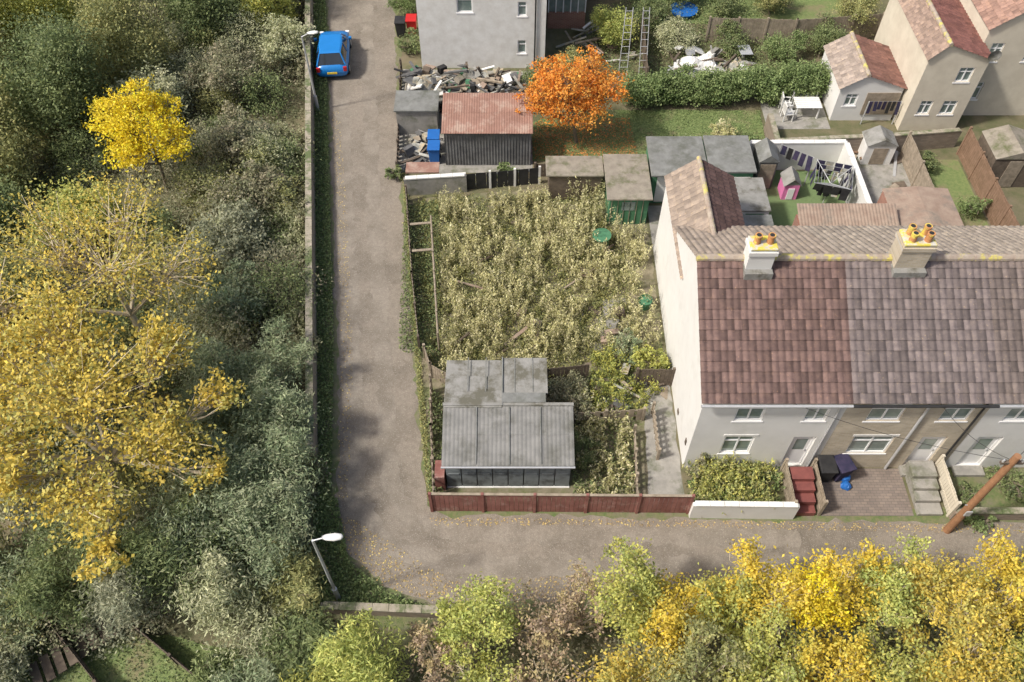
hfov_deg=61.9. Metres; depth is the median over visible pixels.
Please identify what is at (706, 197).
extension ridge
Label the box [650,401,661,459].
garden gate
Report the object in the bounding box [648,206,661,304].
house yard
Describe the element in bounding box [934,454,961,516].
picket fence
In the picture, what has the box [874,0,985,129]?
walls
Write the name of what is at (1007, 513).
front garden wall
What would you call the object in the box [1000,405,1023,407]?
gutter and downpipe
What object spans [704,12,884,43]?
back garden fence
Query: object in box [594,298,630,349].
plot slab
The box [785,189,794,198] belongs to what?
door
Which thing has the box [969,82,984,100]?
window
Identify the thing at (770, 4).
garden shrub
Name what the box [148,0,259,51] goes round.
broadleaf tree
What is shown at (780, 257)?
ridge tiles
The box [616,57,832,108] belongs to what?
ivy hedge
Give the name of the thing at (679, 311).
walls
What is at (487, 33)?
front wall
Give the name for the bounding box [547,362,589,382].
plot divider fence
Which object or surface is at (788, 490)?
step railing fence
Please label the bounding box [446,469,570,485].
front door panels
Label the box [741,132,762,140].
garden shrub
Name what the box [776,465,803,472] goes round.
door step
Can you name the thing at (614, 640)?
hedgerow undergrowth
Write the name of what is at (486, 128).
corrugated garage
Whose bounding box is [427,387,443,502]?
grass tufts
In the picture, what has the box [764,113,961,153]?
garden brick wall
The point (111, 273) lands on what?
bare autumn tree
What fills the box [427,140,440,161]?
wheelie bin
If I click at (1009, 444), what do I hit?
front wall
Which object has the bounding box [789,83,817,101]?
white garden bench
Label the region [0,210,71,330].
broadleaf tree
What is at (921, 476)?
concrete steps
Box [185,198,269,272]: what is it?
wild shrub
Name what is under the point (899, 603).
autumn hedgerow tree
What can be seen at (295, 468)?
willow shrub
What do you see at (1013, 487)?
garden shrub
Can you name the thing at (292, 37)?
wild shrub
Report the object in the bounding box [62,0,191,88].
broadleaf tree
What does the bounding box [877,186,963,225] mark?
brown outbuilding
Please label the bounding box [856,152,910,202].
garden paving
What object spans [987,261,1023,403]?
roof front
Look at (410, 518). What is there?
road wheel track
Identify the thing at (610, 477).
side weeds
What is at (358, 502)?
road wheel track
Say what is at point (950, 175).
garden lawn
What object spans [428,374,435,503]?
side fence
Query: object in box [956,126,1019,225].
brown panel fence
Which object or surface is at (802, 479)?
red steps
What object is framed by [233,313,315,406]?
willow shrub
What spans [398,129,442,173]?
yard clutter
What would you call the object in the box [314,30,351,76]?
parked car
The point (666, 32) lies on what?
garden shrub
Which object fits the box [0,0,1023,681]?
ground
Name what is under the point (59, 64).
broadleaf tree
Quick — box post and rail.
[410,215,440,351]
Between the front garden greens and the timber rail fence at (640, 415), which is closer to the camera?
the front garden greens
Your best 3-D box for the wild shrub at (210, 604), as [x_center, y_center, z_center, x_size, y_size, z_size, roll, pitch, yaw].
[-9.485,7.978,26.997,3.336,3.511,2.986,31,59,21]
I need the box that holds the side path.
[643,385,683,506]
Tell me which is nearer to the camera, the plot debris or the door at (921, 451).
the door at (921, 451)
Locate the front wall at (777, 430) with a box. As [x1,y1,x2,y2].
[683,404,848,466]
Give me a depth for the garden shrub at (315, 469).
31.01 m
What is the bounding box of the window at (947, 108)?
[936,101,957,115]
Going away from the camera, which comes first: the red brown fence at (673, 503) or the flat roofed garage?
the red brown fence at (673, 503)
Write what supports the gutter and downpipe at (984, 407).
attached to the front wall at (839, 441)
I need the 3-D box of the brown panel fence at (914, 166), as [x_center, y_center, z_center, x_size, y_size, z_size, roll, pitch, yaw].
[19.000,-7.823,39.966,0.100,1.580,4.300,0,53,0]
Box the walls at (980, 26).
[960,0,1023,41]
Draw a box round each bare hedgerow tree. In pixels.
[404,620,477,681]
[489,578,590,669]
[507,630,599,681]
[535,556,622,646]
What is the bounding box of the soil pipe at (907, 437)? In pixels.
[884,404,932,469]
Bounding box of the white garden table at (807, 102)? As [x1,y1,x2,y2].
[792,97,822,118]
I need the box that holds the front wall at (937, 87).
[897,58,989,130]
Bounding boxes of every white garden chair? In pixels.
[778,92,791,112]
[780,101,795,121]
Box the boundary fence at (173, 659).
[128,622,194,674]
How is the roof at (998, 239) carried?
on the walls
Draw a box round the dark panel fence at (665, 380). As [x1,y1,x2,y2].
[633,367,675,385]
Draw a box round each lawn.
[531,109,764,160]
[631,0,841,25]
[766,171,844,225]
[927,160,988,225]
[948,468,1023,506]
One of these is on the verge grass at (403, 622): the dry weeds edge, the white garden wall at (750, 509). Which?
the white garden wall at (750, 509)
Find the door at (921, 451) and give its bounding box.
[904,437,945,462]
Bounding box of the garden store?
[857,125,898,163]
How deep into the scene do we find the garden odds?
41.32 m
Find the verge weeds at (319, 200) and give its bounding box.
[313,0,333,496]
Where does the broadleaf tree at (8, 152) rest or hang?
on the ground at (980, 124)
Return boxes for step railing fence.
[779,458,797,502]
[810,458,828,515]
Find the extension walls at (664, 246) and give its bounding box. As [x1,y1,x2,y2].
[654,187,674,303]
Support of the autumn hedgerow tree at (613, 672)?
on the ground at (980, 124)
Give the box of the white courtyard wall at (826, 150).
[749,139,847,169]
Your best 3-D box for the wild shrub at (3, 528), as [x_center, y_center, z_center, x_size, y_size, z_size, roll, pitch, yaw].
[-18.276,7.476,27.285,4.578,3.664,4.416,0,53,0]
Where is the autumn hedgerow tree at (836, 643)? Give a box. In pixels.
[767,619,890,681]
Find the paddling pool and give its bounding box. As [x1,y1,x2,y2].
[670,1,697,18]
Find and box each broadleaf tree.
[0,0,15,115]
[0,0,23,24]
[0,0,86,55]
[0,2,140,148]
[0,72,56,194]
[0,165,49,251]
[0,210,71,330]
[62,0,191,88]
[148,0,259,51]
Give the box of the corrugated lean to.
[792,203,898,225]
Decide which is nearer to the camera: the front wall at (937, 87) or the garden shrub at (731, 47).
the front wall at (937, 87)
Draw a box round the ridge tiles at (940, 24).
[926,0,953,46]
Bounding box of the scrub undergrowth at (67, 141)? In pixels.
[1,0,323,582]
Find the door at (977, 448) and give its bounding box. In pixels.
[957,437,1001,463]
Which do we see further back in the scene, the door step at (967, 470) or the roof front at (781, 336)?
the door step at (967, 470)
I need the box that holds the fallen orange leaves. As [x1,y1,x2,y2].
[533,118,637,158]
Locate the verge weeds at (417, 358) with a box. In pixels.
[401,169,431,501]
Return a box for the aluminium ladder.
[618,7,649,80]
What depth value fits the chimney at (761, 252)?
27.83 m
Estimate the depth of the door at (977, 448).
30.68 m
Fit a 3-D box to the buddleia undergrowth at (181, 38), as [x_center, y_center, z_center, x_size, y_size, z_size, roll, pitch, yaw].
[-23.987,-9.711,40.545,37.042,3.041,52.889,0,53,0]
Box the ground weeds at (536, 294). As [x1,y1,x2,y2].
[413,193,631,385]
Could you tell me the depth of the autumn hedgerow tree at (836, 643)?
24.30 m
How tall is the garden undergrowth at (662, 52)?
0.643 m
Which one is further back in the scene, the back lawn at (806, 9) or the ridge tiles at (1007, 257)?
the back lawn at (806, 9)
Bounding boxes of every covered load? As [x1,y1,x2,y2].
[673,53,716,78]
[726,57,749,72]
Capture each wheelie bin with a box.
[394,16,406,36]
[405,14,417,33]
[427,129,440,146]
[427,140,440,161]
[817,455,838,481]
[833,454,856,481]
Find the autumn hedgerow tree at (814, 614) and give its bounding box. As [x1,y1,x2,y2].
[764,549,867,636]
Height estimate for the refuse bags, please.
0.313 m
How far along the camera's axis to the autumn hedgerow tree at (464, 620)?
25.31 m
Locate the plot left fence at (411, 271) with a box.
[404,184,420,350]
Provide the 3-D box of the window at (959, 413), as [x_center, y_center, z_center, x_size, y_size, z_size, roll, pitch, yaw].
[14.900,2.388,28.584,1.120,1.130,0.130,0,53,0]
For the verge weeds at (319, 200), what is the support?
on the ground at (980, 124)
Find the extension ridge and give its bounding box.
[696,156,716,234]
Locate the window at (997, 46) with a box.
[989,43,1004,62]
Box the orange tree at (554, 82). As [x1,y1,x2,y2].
[512,44,634,142]
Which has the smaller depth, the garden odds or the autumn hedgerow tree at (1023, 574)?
the autumn hedgerow tree at (1023, 574)
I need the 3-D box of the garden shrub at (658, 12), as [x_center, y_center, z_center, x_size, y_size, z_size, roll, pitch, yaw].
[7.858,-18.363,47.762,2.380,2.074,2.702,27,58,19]
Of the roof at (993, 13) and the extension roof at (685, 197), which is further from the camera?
the roof at (993, 13)
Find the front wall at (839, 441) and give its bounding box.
[820,404,992,466]
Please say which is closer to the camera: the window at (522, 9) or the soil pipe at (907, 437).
the soil pipe at (907, 437)
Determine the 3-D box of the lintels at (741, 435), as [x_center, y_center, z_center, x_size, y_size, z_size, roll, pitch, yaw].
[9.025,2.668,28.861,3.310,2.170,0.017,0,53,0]
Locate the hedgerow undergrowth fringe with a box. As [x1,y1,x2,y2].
[446,585,1011,636]
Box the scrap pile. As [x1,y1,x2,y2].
[394,61,532,112]
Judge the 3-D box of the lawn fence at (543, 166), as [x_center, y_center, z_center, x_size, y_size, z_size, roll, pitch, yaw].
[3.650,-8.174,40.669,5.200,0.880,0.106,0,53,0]
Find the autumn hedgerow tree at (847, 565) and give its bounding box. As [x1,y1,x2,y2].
[807,538,895,635]
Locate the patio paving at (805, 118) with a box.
[759,98,829,128]
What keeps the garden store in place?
on the garden paving at (877, 178)
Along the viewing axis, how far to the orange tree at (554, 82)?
39.84 m
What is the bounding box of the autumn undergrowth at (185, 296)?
[0,0,326,645]
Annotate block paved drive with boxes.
[821,468,913,515]
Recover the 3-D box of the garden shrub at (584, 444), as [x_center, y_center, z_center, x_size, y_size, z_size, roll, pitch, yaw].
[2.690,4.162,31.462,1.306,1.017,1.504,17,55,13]
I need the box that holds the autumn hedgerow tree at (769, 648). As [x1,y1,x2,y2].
[690,601,817,681]
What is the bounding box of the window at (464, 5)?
[456,0,473,13]
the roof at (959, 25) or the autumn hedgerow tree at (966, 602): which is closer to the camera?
the autumn hedgerow tree at (966, 602)
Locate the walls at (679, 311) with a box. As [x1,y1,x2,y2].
[661,232,702,465]
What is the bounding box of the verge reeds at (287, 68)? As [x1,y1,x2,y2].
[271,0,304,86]
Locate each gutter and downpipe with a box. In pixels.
[701,404,853,466]
[854,404,999,455]
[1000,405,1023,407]
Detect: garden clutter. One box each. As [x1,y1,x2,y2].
[556,19,641,61]
[594,363,667,419]
[667,45,756,74]
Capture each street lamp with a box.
[301,31,319,110]
[311,533,342,599]
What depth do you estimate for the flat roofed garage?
39.10 m
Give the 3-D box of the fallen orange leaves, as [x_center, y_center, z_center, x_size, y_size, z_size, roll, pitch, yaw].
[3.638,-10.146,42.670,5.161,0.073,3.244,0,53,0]
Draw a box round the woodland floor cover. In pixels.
[0,8,304,626]
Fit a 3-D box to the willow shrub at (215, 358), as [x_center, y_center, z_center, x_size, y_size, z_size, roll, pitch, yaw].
[-10.800,1.805,31.607,4.005,3.572,3.928,20,56,15]
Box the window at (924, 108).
[914,101,932,115]
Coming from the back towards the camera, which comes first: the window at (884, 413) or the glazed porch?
the glazed porch
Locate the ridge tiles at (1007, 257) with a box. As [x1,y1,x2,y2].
[987,253,1023,260]
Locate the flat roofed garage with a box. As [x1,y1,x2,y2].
[646,135,756,202]
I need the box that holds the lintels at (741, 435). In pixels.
[724,404,836,436]
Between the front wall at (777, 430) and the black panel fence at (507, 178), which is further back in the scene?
the black panel fence at (507, 178)
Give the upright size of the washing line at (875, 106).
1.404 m
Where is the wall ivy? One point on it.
(300, 311)
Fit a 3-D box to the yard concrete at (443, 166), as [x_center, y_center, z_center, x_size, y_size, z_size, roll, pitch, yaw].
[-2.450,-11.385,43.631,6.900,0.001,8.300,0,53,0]
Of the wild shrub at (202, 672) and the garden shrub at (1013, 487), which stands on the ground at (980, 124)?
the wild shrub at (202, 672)
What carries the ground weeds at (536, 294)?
on the plot soil
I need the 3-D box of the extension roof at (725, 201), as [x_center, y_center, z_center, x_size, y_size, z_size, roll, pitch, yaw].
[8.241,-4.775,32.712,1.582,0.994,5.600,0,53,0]
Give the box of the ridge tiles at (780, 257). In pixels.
[696,253,845,261]
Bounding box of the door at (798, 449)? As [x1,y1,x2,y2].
[781,437,814,463]
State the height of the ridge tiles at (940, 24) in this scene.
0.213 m
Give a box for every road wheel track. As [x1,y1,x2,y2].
[332,0,804,578]
[358,0,801,550]
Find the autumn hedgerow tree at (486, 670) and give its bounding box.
[440,644,528,681]
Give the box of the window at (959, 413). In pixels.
[934,408,974,422]
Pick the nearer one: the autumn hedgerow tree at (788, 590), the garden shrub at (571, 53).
the autumn hedgerow tree at (788, 590)
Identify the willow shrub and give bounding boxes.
[0,534,56,648]
[131,416,263,565]
[170,331,274,435]
[172,472,330,610]
[204,419,335,547]
[208,645,288,681]
[213,375,335,463]
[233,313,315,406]
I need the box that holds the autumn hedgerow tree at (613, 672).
[566,637,688,681]
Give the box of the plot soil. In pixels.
[408,183,682,508]
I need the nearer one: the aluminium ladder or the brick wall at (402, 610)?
the brick wall at (402, 610)
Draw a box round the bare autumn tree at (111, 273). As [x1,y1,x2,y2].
[0,155,223,348]
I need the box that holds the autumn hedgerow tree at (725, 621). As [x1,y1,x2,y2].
[676,562,764,646]
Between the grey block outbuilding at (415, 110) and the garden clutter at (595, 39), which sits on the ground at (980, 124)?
the garden clutter at (595, 39)
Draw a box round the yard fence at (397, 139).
[395,58,401,168]
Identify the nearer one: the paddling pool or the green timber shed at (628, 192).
the green timber shed at (628, 192)
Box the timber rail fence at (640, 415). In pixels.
[573,406,646,423]
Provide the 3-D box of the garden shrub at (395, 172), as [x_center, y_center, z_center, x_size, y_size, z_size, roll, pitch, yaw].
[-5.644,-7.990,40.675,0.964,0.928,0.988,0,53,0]
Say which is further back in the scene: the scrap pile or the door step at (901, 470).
the scrap pile
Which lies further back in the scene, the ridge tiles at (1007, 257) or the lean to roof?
the lean to roof
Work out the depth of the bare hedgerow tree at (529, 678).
25.07 m
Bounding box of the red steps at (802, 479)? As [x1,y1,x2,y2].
[789,467,815,515]
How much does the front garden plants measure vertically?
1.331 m
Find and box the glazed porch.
[546,0,586,28]
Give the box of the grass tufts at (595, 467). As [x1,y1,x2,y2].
[568,368,635,504]
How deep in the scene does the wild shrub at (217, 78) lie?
42.96 m
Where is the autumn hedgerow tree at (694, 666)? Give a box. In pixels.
[642,613,756,681]
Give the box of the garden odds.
[853,151,906,187]
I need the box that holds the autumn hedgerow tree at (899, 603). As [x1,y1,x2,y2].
[851,532,945,638]
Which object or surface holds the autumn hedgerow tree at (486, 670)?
on the ground at (980, 124)
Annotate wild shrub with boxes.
[0,505,128,641]
[0,520,21,588]
[0,630,32,681]
[18,166,124,267]
[63,530,185,644]
[97,484,248,624]
[101,55,191,127]
[146,540,275,642]
[178,32,268,108]
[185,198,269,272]
[187,640,250,681]
[189,257,269,334]
[191,99,274,169]
[225,158,295,220]
[235,0,300,31]
[247,13,315,70]
[247,538,334,619]
[247,593,344,681]
[277,658,360,681]
[308,604,424,681]
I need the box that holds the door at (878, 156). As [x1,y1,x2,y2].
[868,149,888,163]
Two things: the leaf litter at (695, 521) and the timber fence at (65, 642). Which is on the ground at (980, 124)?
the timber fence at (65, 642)
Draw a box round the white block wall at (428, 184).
[403,172,466,195]
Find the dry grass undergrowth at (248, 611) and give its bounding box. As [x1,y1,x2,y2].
[0,0,321,680]
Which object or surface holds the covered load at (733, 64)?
on the ground at (980, 124)
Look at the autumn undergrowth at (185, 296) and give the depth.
36.07 m
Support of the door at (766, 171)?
in the grey shed at (766, 157)
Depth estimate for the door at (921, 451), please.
30.63 m
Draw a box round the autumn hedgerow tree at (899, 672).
[849,621,974,681]
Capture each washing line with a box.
[778,144,813,184]
[860,101,901,123]
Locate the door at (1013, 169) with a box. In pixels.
[998,161,1023,186]
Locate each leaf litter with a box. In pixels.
[332,112,352,496]
[339,517,1010,600]
[430,517,1023,533]
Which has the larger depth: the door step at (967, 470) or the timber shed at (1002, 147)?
the timber shed at (1002, 147)
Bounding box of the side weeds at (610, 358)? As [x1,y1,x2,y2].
[584,338,664,417]
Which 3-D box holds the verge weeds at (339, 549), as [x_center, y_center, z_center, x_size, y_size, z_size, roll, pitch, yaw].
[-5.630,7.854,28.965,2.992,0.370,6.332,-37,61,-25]
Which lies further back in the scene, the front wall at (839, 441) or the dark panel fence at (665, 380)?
the dark panel fence at (665, 380)
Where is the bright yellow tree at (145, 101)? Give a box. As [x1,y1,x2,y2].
[80,73,195,191]
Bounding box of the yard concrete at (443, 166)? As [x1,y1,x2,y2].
[399,69,532,172]
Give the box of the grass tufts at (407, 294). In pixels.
[398,200,439,360]
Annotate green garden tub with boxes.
[639,294,652,310]
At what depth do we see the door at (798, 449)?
30.68 m
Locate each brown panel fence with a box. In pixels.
[898,131,934,187]
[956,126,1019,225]
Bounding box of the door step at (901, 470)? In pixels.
[898,465,905,476]
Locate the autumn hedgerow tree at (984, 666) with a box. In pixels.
[911,615,1023,681]
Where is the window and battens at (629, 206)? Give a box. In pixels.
[609,201,643,223]
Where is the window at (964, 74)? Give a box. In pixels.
[952,68,974,83]
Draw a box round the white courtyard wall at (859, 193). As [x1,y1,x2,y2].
[837,143,871,202]
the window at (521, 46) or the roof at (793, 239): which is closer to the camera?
the roof at (793, 239)
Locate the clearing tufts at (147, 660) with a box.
[9,633,239,681]
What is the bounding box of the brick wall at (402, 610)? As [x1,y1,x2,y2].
[320,601,441,617]
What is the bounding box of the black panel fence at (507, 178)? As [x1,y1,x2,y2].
[463,166,540,189]
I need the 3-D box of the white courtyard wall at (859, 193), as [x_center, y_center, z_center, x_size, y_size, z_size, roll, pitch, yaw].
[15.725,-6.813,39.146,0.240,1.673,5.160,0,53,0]
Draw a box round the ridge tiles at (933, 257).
[845,253,988,260]
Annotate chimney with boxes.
[743,232,778,279]
[886,223,936,278]
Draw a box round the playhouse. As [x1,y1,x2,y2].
[777,166,801,199]
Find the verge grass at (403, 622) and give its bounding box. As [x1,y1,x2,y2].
[303,0,1023,642]
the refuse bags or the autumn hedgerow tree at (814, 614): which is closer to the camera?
the autumn hedgerow tree at (814, 614)
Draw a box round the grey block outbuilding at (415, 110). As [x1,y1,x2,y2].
[393,90,439,133]
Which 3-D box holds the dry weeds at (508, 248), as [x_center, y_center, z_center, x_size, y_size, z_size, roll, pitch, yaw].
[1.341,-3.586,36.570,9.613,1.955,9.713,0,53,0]
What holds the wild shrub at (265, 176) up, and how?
on the ground at (980, 124)
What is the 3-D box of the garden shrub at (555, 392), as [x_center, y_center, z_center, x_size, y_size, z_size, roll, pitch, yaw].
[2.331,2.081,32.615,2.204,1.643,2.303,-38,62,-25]
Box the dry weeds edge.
[438,282,661,384]
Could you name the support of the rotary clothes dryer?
on the artificial lawn at (783, 212)
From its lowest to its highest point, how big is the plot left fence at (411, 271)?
1.030 m
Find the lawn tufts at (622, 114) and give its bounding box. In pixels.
[532,108,764,160]
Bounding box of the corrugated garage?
[441,93,532,164]
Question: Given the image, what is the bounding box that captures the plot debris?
[445,199,625,354]
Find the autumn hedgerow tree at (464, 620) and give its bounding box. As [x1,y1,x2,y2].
[425,565,532,665]
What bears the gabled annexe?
on the ground at (980, 124)
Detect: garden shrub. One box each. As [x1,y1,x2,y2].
[301,454,325,483]
[384,0,416,15]
[384,163,402,179]
[396,27,420,54]
[497,162,518,175]
[520,58,550,92]
[546,369,597,420]
[550,45,586,80]
[574,430,601,472]
[588,2,641,49]
[612,327,643,365]
[630,343,671,376]
[633,0,672,31]
[651,14,699,55]
[661,0,693,8]
[690,452,717,477]
[704,0,740,18]
[708,116,738,134]
[713,17,753,58]
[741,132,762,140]
[751,0,794,14]
[758,29,811,66]
[804,12,848,56]
[828,0,884,32]
[920,150,941,173]
[955,195,992,219]
[957,480,984,506]
[962,514,996,535]
[985,465,1023,502]
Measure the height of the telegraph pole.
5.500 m
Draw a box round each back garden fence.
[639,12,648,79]
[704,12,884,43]
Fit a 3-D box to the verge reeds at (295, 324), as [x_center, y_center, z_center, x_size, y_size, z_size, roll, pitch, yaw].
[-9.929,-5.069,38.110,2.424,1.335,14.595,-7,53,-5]
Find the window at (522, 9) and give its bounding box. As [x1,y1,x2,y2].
[517,2,527,17]
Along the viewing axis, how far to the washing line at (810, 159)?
39.82 m
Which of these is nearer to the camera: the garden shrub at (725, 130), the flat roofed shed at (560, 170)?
the flat roofed shed at (560, 170)
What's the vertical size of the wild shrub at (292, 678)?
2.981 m
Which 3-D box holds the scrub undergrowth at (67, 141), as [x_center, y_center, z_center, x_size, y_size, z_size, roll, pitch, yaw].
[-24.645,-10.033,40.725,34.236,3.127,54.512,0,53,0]
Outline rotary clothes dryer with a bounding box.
[809,159,853,202]
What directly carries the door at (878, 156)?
in the garden store
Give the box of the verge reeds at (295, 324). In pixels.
[262,119,312,359]
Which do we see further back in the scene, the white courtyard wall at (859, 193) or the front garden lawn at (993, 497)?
the white courtyard wall at (859, 193)
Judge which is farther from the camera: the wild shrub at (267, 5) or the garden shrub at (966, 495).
the wild shrub at (267, 5)
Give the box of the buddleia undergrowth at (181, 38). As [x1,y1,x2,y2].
[0,0,335,681]
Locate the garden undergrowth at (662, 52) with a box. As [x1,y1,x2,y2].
[544,0,774,102]
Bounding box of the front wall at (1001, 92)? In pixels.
[962,28,1023,114]
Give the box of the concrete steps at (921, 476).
[904,460,942,515]
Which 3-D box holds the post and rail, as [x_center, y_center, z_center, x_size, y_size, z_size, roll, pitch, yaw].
[-3.703,-2.557,36.204,0.978,1.250,6.682,-5,53,-4]
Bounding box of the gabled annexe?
[821,31,907,119]
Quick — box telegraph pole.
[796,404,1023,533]
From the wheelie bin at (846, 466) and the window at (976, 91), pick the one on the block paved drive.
the wheelie bin at (846, 466)
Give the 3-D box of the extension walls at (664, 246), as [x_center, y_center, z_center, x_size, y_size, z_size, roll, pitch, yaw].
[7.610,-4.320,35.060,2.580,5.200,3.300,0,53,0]
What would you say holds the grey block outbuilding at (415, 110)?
on the yard concrete at (443, 166)
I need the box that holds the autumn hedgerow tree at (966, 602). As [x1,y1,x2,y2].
[887,548,1016,653]
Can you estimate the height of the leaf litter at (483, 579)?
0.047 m
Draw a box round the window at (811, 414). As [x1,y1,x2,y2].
[800,408,829,422]
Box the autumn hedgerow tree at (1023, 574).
[1007,549,1023,621]
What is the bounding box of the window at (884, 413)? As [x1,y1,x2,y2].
[862,408,905,422]
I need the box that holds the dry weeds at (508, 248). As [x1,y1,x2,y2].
[436,176,652,357]
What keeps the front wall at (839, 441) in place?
on the ground at (980, 124)
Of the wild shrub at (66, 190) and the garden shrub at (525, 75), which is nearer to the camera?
the wild shrub at (66, 190)
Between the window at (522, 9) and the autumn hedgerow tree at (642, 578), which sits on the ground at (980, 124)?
the autumn hedgerow tree at (642, 578)
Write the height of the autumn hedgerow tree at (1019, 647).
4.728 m
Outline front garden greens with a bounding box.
[685,458,785,511]
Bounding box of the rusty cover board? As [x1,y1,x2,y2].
[405,162,439,172]
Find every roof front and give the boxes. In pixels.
[697,261,853,403]
[845,261,999,403]
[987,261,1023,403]
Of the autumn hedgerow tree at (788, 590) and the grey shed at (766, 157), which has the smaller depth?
the autumn hedgerow tree at (788, 590)
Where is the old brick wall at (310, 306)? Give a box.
[305,0,317,460]
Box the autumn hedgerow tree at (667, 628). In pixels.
[631,568,727,664]
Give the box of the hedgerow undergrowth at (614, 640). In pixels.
[392,596,1023,681]
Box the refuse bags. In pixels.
[840,475,851,490]
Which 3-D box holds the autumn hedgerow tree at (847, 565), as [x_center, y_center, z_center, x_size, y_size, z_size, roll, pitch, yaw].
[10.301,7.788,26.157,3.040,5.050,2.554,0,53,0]
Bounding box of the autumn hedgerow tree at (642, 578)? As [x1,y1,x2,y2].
[578,535,677,651]
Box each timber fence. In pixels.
[3,563,99,681]
[443,613,528,641]
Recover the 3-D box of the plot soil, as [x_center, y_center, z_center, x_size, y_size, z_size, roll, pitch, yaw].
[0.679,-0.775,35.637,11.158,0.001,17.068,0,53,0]
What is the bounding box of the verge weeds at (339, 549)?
[311,495,424,608]
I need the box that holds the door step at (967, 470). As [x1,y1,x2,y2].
[950,465,984,476]
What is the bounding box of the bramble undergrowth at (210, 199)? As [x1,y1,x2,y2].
[0,0,335,663]
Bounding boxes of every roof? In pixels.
[664,159,710,278]
[702,160,744,232]
[743,215,773,225]
[898,0,948,60]
[931,0,990,57]
[972,0,1023,29]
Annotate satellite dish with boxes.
[988,50,1001,61]
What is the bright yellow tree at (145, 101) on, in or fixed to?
on the ground at (980, 124)
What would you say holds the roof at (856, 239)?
on the walls
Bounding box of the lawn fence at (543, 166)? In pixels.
[534,162,603,175]
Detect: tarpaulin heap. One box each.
[407,76,447,91]
[456,69,487,92]
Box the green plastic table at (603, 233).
[592,228,610,252]
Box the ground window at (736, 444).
[717,437,753,454]
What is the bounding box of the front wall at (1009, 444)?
[945,404,1023,466]
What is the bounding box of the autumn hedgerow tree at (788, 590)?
[706,533,818,635]
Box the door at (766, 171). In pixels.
[757,165,775,187]
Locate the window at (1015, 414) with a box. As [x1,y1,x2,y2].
[999,408,1023,422]
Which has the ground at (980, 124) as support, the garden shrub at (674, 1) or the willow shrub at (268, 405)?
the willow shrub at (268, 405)
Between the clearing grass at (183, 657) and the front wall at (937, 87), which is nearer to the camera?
the clearing grass at (183, 657)
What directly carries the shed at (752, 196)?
on the house yard at (654, 212)
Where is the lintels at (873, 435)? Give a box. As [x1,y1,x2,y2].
[853,404,981,436]
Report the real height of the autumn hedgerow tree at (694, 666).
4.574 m
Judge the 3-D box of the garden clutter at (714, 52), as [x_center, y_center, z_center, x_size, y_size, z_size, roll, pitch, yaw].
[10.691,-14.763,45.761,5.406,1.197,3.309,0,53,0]
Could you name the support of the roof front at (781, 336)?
on the walls at (679, 311)
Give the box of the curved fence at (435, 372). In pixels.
[422,343,445,383]
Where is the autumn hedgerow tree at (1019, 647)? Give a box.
[984,625,1023,681]
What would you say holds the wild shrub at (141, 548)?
on the ground at (980, 124)
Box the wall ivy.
[293,7,321,427]
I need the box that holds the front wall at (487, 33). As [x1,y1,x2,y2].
[416,0,546,67]
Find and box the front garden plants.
[682,452,783,514]
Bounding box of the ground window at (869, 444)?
[842,437,893,454]
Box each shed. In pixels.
[434,357,574,490]
[545,156,603,199]
[603,154,652,223]
[734,177,770,214]
[753,137,779,188]
[978,124,1023,186]
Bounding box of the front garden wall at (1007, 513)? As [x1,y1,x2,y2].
[949,507,1023,519]
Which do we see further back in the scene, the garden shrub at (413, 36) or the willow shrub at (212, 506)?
the garden shrub at (413, 36)
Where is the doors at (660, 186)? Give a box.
[653,177,665,201]
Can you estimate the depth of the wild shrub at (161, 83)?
41.00 m
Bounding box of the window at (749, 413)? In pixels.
[731,408,765,422]
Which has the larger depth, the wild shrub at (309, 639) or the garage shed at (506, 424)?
the garage shed at (506, 424)
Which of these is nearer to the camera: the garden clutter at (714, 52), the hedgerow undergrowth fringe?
the hedgerow undergrowth fringe
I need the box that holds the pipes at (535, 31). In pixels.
[533,0,536,68]
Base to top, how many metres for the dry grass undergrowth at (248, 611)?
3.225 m
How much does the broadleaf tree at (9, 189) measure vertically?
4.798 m
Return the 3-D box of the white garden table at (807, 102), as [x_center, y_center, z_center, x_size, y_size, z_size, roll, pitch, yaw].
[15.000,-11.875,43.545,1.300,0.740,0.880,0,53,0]
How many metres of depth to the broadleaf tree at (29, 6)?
42.18 m
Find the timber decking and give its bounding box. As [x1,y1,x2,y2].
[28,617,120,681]
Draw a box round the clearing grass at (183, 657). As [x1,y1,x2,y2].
[10,635,238,681]
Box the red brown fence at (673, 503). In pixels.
[428,492,694,513]
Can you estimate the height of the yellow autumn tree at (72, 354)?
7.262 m
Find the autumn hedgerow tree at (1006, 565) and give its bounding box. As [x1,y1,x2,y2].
[945,526,1023,639]
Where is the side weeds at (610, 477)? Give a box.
[573,376,637,500]
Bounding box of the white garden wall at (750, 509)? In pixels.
[688,500,799,518]
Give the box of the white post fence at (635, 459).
[632,424,638,493]
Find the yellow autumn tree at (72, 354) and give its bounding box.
[0,274,250,582]
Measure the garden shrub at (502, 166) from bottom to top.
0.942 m
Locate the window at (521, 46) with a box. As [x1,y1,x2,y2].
[516,40,526,54]
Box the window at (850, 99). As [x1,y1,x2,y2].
[841,94,858,106]

